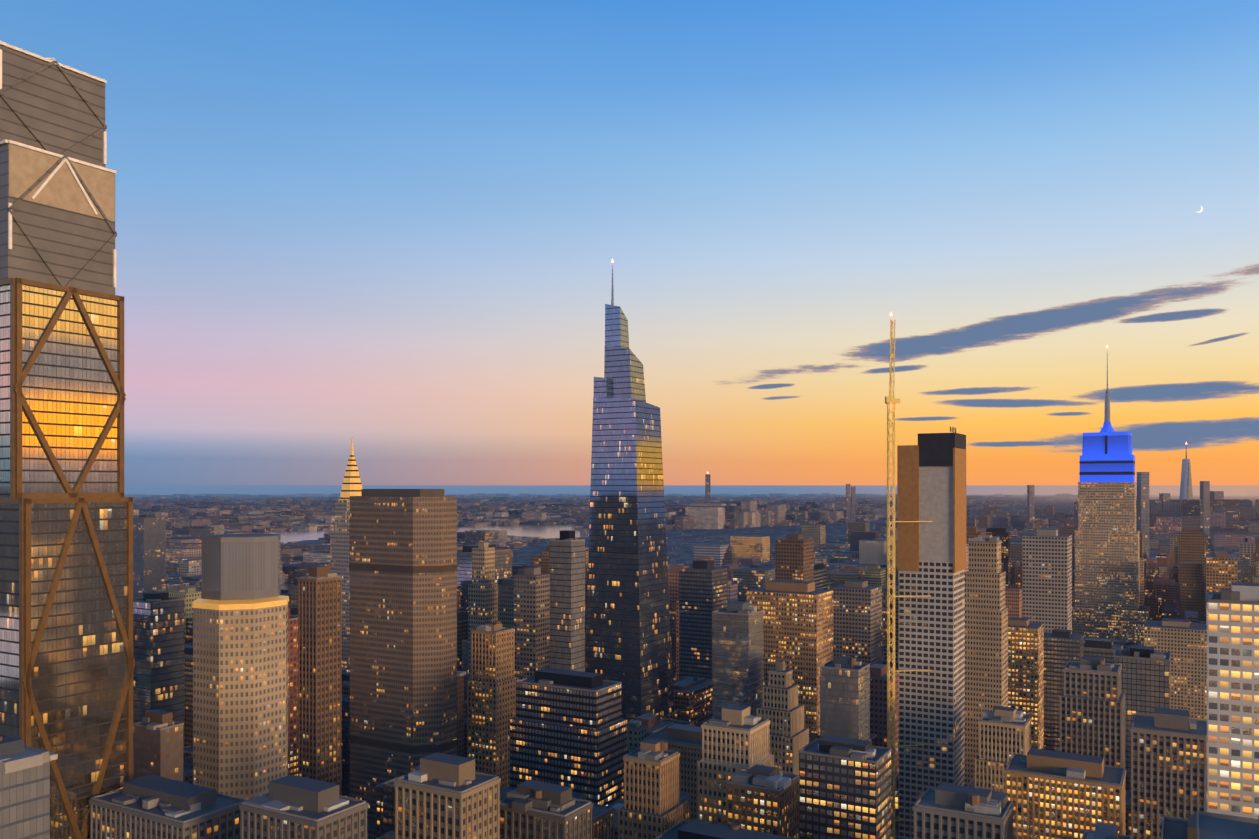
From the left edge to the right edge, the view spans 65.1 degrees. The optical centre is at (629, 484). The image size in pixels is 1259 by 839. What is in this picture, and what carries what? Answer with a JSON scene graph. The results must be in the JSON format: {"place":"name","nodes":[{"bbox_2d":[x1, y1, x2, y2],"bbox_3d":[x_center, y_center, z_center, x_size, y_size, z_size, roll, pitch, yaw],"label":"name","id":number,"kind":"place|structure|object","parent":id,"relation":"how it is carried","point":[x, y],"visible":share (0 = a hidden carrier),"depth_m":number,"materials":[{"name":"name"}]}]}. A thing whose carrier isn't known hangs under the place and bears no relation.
{"place":"outdoors","nodes":[
{"label":"outdoors","id":0,"kind":"place"},
{"bbox_2d":[193,533,287,799],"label":"high-rise tower","id":1,"kind":"structure","parent":0,"point":[240,703],"depth_m":475.00,"materials":[{"name":"beige concrete"}]},
{"bbox_2d":[192,595,288,609],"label":"illuminated cornice","id":2,"kind":"structure","parent":1,"relation":"on","point":[279,600],"depth_m":477.78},
{"bbox_2d":[0,514,1258,838],"bbox_3d":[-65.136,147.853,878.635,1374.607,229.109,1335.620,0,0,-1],"label":"buildings","id":3,"kind":"structure","parent":0,"point":[1162,720],"depth_m":550.95,"materials":[{"name":"concrete"}]},
{"bbox_2d":[0,0,1258,484],"label":"sky","id":4,"kind":"structure","parent":0,"point":[394,228],"materials":[{"name":"blue"}]},
{"bbox_2d":[124,488,1258,583],"bbox_3d":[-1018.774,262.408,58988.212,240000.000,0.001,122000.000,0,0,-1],"label":"ground","id":5,"kind":"structure","parent":0,"point":[680,544],"depth_m":19982.22,"materials":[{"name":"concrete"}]},
{"bbox_2d":[0,284,126,838],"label":"glass facade","id":6,"kind":"structure","parent":5,"relation":"on","point":[79,669],"depth_m":364.69,"materials":[{"name":"brown glass"}]},
{"bbox_2d":[0,45,117,294],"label":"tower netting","id":7,"kind":"object","parent":6,"relation":"on","point":[57,108],"visible":0.75,"depth_m":371.05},
{"bbox_2d":[0,41,116,287],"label":"white tower trim","id":8,"kind":"structure","parent":7,"relation":"attached to","point":[50,176],"depth_m":371.93,"materials":[{"name":"paint"}]},
{"bbox_2d":[9,143,114,221],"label":"tower bare panels","id":9,"kind":"object","parent":7,"relation":"attached to","point":[28,168],"visible":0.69,"depth_m":369.81,"materials":[{"name":"beige concrete"}]},
{"bbox_2d":[0,278,134,838],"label":"diagonal bracing","id":10,"kind":"object","parent":6,"relation":"attached to","point":[27,654],"visible":0.94,"depth_m":360.20,"materials":[{"name":"brown metal"}]},
{"bbox_2d":[330,500,349,672],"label":"skyscraper shaft","id":11,"kind":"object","parent":5,"relation":"on","point":[339,545],"visible":0.13,"depth_m":928.30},
{"bbox_2d":[339,439,361,499],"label":"illuminated spire crown","id":12,"kind":"object","parent":11,"relation":"on","point":[350,486],"visible":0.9,"depth_m":936.63},
{"bbox_2d":[339,455,361,498],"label":"bands","id":13,"kind":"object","parent":12,"relation":"attached to","point":[350,477],"depth_m":936.56,"materials":[{"name":"brown metal"}]},
{"bbox_2d":[350,489,456,838],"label":"office tower","id":14,"kind":"structure","parent":5,"relation":"on","point":[403,658],"depth_m":651.03,"materials":[{"name":"brown concrete"}]},
{"bbox_2d":[349,561,456,752],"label":"mechanical floor bands","id":15,"kind":"object","parent":14,"relation":"attached to","point":[391,745],"visible":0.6,"depth_m":649.83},
{"bbox_2d":[124,493,1077,589],"bbox_3d":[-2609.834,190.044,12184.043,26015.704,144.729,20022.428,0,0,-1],"label":"boroughs","id":16,"kind":"object","parent":5,"relation":"on","point":[192,520],"visible":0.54,"depth_m":6732.30,"materials":[{"name":"grey"}]},
{"bbox_2d":[585,304,674,721],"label":"skyscraper","id":17,"kind":"structure","parent":5,"relation":"on","point":[628,638],"depth_m":778.30,"materials":[{"name":"glass"}]},
{"bbox_2d":[611,265,613,304],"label":"spire","id":18,"kind":"structure","parent":17,"relation":"on","point":[612,297],"depth_m":789.38,"materials":[{"name":"silver metal"}]},
{"bbox_2d":[133,499,1258,838],"bbox_3d":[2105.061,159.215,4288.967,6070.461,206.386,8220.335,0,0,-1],"label":"city blocks","id":19,"kind":"structure","parent":5,"relation":"on","point":[1183,571],"depth_m":1097.90,"materials":[{"name":"concrete"}]},
{"bbox_2d":[885,318,931,838],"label":"tower crane","id":20,"kind":"object","parent":5,"relation":"on","point":[889,399],"visible":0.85,"depth_m":593.65,"materials":[{"name":"yellow metal"}]},
{"bbox_2d":[899,561,964,838],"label":"skyscraper","id":21,"kind":"structure","parent":5,"relation":"on","point":[932,639],"depth_m":599.62,"materials":[{"name":"white concrete"}]},
{"bbox_2d":[897,445,965,572],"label":"building side walls","id":22,"kind":"structure","parent":21,"relation":"attached to","point":[907,504],"depth_m":603.20,"materials":[{"name":"brown concrete"}]},
{"bbox_2d":[919,466,952,562],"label":"concrete wall","id":23,"kind":"structure","parent":21,"relation":"on","point":[936,509],"depth_m":595.88,"materials":[{"name":"grey concrete"}]},
{"bbox_2d":[918,427,965,465],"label":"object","id":24,"kind":"object","parent":23,"relation":"on","point":[935,449],"visible":0.94,"depth_m":595.69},
{"bbox_2d":[705,459,1223,556],"bbox_3d":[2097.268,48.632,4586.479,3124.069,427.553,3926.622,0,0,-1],"label":"distant skyscrapers","id":25,"kind":"structure","parent":5,"relation":"on","point":[1206,493],"depth_m":3843.72,"materials":[{"name":"grey concrete"}]},
{"bbox_2d":[1072,482,1148,645],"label":"skyscraper","id":26,"kind":"structure","parent":5,"relation":"on","point":[1106,604],"depth_m":1354.24,"materials":[{"name":"grey stone"}]},
{"bbox_2d":[1080,421,1134,481],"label":"illuminated building crown","id":27,"kind":"object","parent":26,"relation":"on","point":[1119,446],"visible":0.96,"depth_m":1359.68},
{"bbox_2d":[1079,435,1134,474],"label":"bands","id":28,"kind":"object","parent":27,"relation":"attached to","point":[1104,473],"depth_m":1359.95,"materials":[{"name":"black metal"}]},
{"bbox_2d":[1104,353,1109,421],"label":"antenna spire","id":29,"kind":"structure","parent":27,"relation":"on","point":[1107,408],"depth_m":1376.38,"materials":[{"name":"silver metal"}]},
{"bbox_2d":[124,485,1258,589],"bbox_3d":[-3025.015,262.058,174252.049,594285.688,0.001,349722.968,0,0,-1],"label":"water","id":30,"kind":"structure","parent":0,"point":[545,531],"depth_m":65411.77,"materials":[{"name":"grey liquid"}]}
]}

